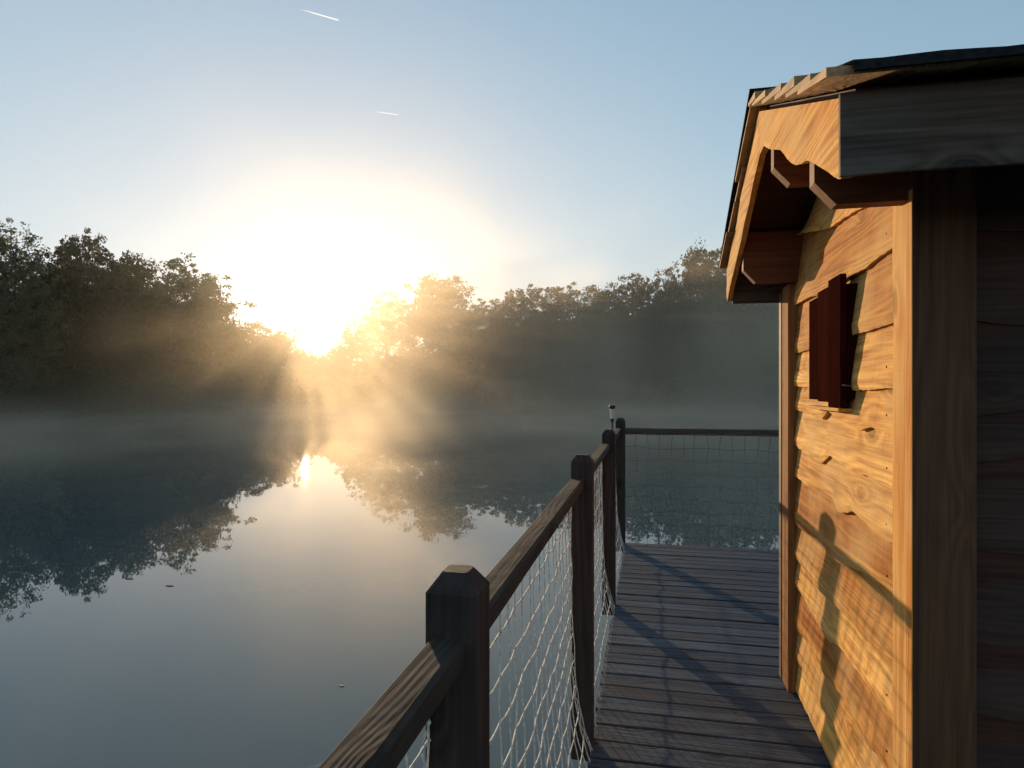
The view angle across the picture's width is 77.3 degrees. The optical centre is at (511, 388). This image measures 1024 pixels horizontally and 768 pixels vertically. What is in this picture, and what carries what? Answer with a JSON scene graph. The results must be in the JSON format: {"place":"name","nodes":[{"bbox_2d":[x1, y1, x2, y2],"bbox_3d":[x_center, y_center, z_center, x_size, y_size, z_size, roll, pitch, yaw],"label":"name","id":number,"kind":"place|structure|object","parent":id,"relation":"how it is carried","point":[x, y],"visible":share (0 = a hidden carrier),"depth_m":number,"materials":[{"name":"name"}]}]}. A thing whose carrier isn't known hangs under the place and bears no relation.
{"place":"outdoors","nodes":[
{"label":"outdoors","id":0,"kind":"place"},
{"bbox_2d":[0,408,778,767],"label":"water","id":1,"kind":"structure","parent":0,"point":[266,604],"depth_m":9.39,"materials":[{"name":"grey liquid"}]},
{"bbox_2d":[587,543,831,767],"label":"wooden deck","id":2,"kind":"structure","parent":1,"relation":"on","point":[692,679],"depth_m":3.30,"materials":[{"name":"brown wood"}]},
{"bbox_2d":[318,418,624,767],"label":"side railing","id":3,"kind":"object","parent":2,"relation":"on","point":[439,687],"visible":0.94,"depth_m":1.28,"materials":[{"name":"brown wood"}]},
{"bbox_2d":[609,405,614,428],"bbox_3d":[0.868,0.399,5.542,0.056,0.521,0.056,0,0,12],"label":"garden lamp","id":4,"kind":"object","parent":3,"relation":"attached to","point":[612,407],"visible":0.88,"depth_m":5.53,"materials":[{"name":"plastic"}]},
{"bbox_2d":[625,428,778,549],"bbox_3d":[3.108,0.886,5.492,4.246,1.228,0.080,0,0,12],"label":"end railing","id":5,"kind":"object","parent":2,"relation":"on","point":[770,433],"visible":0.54,"depth_m":5.79,"materials":[{"name":"brown wood"}]},
{"bbox_2d":[719,44,1023,767],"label":"wooden cabin","id":6,"kind":"object","parent":2,"relation":"on","point":[873,243],"visible":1,"depth_m":1.68,"materials":[{"name":"brown wood"}]},
{"bbox_2d":[0,391,778,421],"bbox_3d":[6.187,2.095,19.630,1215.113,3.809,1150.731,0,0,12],"label":"ground","id":7,"kind":"structure","parent":0,"point":[47,415],"depth_m":71.28,"materials":[{"name":"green plant"}]},
{"bbox_2d":[0,236,65,378],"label":"willow tree","id":8,"kind":"object","parent":7,"relation":"on","point":[5,340],"visible":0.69,"depth_m":50.50,"materials":[{"name":"green plant"}]},
{"bbox_2d":[0,217,83,402],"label":"willow tree","id":9,"kind":"object","parent":7,"relation":"on","point":[22,293],"visible":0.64,"depth_m":51.51,"materials":[{"name":"green plant"}]},
{"bbox_2d":[0,242,129,406],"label":"oak tree","id":10,"kind":"object","parent":7,"relation":"on","point":[72,276],"visible":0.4,"depth_m":54.84,"materials":[{"name":"green plant"}]},
{"bbox_2d":[40,228,128,397],"bbox_3d":[-39.663,-6.373,58.775,7.780,16.949,7.424,0,0,-30],"label":"oak tree","id":11,"kind":"object","parent":7,"relation":"on","point":[87,256],"visible":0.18,"depth_m":58.14,"materials":[{"name":"green plant"}]},
{"bbox_2d":[65,306,162,400],"bbox_3d":[-39.135,-4.028,61.986,9.080,12.262,8.174,0,0,7],"label":"woodland tree","id":12,"kind":"object","parent":7,"relation":"on","point":[127,341],"visible":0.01,"depth_m":60.07,"materials":[{"name":"green plant"}]},
{"bbox_2d":[65,249,188,385],"bbox_3d":[-36.327,-5.681,59.778,10.886,15.566,9.895,0,0,-37],"label":"oak tree","id":13,"kind":"object","parent":7,"relation":"on","point":[123,273],"visible":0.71,"depth_m":58.49,"materials":[{"name":"green plant"}]},
{"bbox_2d":[89,252,256,398],"bbox_3d":[-32.879,-5.709,62.460,13.686,15.624,11.617,0,0,0],"label":"oak tree","id":14,"kind":"object","parent":7,"relation":"on","point":[183,283],"visible":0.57,"depth_m":61.97,"materials":[{"name":"green plant"}]},
{"bbox_2d":[144,312,218,396],"bbox_3d":[-34.850,-3.911,67.562,8.965,12.028,9.959,0,0,-27],"label":"woodland tree","id":15,"kind":"object","parent":7,"relation":"on","point":[174,347],"visible":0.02,"depth_m":64.72,"materials":[{"name":"green plant"}]},
{"bbox_2d":[166,274,240,401],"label":"oak tree","id":16,"kind":"object","parent":7,"relation":"on","point":[219,325],"visible":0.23,"depth_m":65.98,"materials":[{"name":"green plant"}]},
{"bbox_2d":[178,323,270,403],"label":"woodland tree","id":17,"kind":"object","parent":7,"relation":"on","point":[239,353],"visible":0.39,"depth_m":67.33,"materials":[{"name":"green plant"}]},
{"bbox_2d":[223,312,248,401],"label":"willow bush","id":18,"kind":"object","parent":7,"relation":"on","point":[233,324],"visible":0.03,"depth_m":71.66,"materials":[{"name":"green plant"}]},
{"bbox_2d":[227,319,299,399],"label":"tree","id":19,"kind":"object","parent":7,"relation":"on","point":[261,343],"visible":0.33,"depth_m":76.97,"materials":[{"name":"green plant"}]},
{"bbox_2d":[259,327,310,400],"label":"tree","id":20,"kind":"object","parent":7,"relation":"on","point":[288,347],"visible":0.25,"depth_m":81.50,"materials":[{"name":"green plant"}]},
{"bbox_2d":[282,346,314,393],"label":"willow bush","id":21,"kind":"object","parent":7,"relation":"on","point":[304,357],"visible":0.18,"depth_m":91.69,"materials":[{"name":"green plant"}]},
{"bbox_2d":[295,352,338,398],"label":"willow bush","id":22,"kind":"object","parent":7,"relation":"on","point":[322,364],"visible":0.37,"depth_m":91.35,"materials":[{"name":"green plant"}]},
{"bbox_2d":[322,344,350,396],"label":"willow bush","id":23,"kind":"object","parent":7,"relation":"on","point":[337,353],"visible":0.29,"depth_m":93.23,"materials":[{"name":"green plant"}]},
{"bbox_2d":[331,322,388,391],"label":"birch tree","id":24,"kind":"object","parent":7,"relation":"on","point":[349,340],"visible":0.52,"depth_m":89.04,"materials":[{"name":"green plant"}]},
{"bbox_2d":[337,355,417,399],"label":"woodland tree","id":25,"kind":"object","parent":7,"relation":"on","point":[353,366],"visible":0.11,"depth_m":87.93,"materials":[{"name":"green plant"}]},
{"bbox_2d":[346,290,418,399],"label":"birch tree","id":26,"kind":"object","parent":7,"relation":"on","point":[378,336],"visible":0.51,"depth_m":86.48,"materials":[{"name":"green plant"}]},
{"bbox_2d":[0,342,778,416],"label":"undergrowth","id":27,"kind":"object","parent":7,"relation":"on","point":[115,395],"visible":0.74,"depth_m":71.97,"materials":[{"name":"green plant"}]},
{"bbox_2d":[381,356,453,398],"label":"woodland tree","id":28,"kind":"object","parent":7,"relation":"on","point":[422,376],"visible":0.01,"depth_m":90.98,"materials":[{"name":"green plant"}]},
{"bbox_2d":[380,273,491,401],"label":"oak tree","id":29,"kind":"object","parent":7,"relation":"on","point":[433,331],"visible":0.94,"depth_m":81.38,"materials":[{"name":"green plant"}]},
{"bbox_2d":[434,349,494,397],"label":"woodland tree","id":30,"kind":"object","parent":7,"relation":"on","point":[476,362],"visible":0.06,"depth_m":90.88,"materials":[{"name":"green plant"}]},
{"bbox_2d":[448,298,527,400],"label":"alder tree","id":31,"kind":"object","parent":7,"relation":"on","point":[483,351],"visible":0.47,"depth_m":82.25,"materials":[{"name":"green plant"}]},
{"bbox_2d":[458,328,529,383],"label":"woodland tree","id":32,"kind":"object","parent":7,"relation":"on","point":[493,366],"visible":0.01,"depth_m":91.24,"materials":[{"name":"green plant"}]},
{"bbox_2d":[476,380,539,409],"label":"lake cabin","id":33,"kind":"object","parent":7,"relation":"on","point":[507,394],"visible":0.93,"depth_m":74.42,"materials":[{"name":"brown wood"}]},
{"bbox_2d":[490,392,497,398],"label":"window","id":34,"kind":"structure","parent":33,"relation":"in","point":[492,394],"depth_m":74.67,"materials":[{"name":"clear glass"}]},
{"bbox_2d":[507,390,513,405],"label":"door","id":35,"kind":"structure","parent":33,"relation":"in","point":[510,393],"depth_m":73.88,"materials":[{"name":"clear glass"}]},
{"bbox_2d":[486,284,567,393],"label":"alder tree","id":36,"kind":"object","parent":7,"relation":"on","point":[525,321],"visible":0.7,"depth_m":82.21,"materials":[{"name":"green plant"}]},
{"bbox_2d":[522,282,603,398],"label":"alder tree","id":37,"kind":"object","parent":7,"relation":"on","point":[557,308],"visible":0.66,"depth_m":82.26,"materials":[{"name":"green plant"}]},
{"bbox_2d":[557,314,617,394],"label":"woodland tree","id":38,"kind":"object","parent":7,"relation":"on","point":[592,354],"visible":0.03,"depth_m":90.75,"materials":[{"name":"green plant"}]},
{"bbox_2d":[563,282,631,400],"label":"alder tree","id":39,"kind":"object","parent":7,"relation":"on","point":[599,316],"visible":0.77,"depth_m":81.40,"materials":[{"name":"green plant"}]},
{"bbox_2d":[598,272,667,399],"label":"oak tree","id":40,"kind":"object","parent":7,"relation":"on","point":[639,293],"visible":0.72,"depth_m":80.56,"materials":[{"name":"green plant"}]},
{"bbox_2d":[627,261,699,398],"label":"alder tree","id":41,"kind":"object","parent":7,"relation":"on","point":[651,332],"visible":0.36,"depth_m":79.97,"materials":[{"name":"green plant"}]},
{"bbox_2d":[649,237,755,398],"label":"oak tree","id":42,"kind":"object","parent":7,"relation":"on","point":[702,347],"visible":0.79,"depth_m":76.23,"materials":[{"name":"green plant"}]},
{"bbox_2d":[683,269,778,392],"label":"oak tree","id":43,"kind":"object","parent":7,"relation":"on","point":[750,331],"visible":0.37,"depth_m":74.18,"materials":[{"name":"green plant"}]},
{"bbox_2d":[745,303,778,400],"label":"alder tree","id":44,"kind":"object","parent":7,"relation":"on","point":[770,333],"visible":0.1,"depth_m":73.73,"materials":[{"name":"green plant"}]},
{"bbox_2d":[0,0,1023,376],"label":"sky","id":45,"kind":"structure","parent":0,"point":[323,158],"materials":[{"name":"blue"}]}
]}

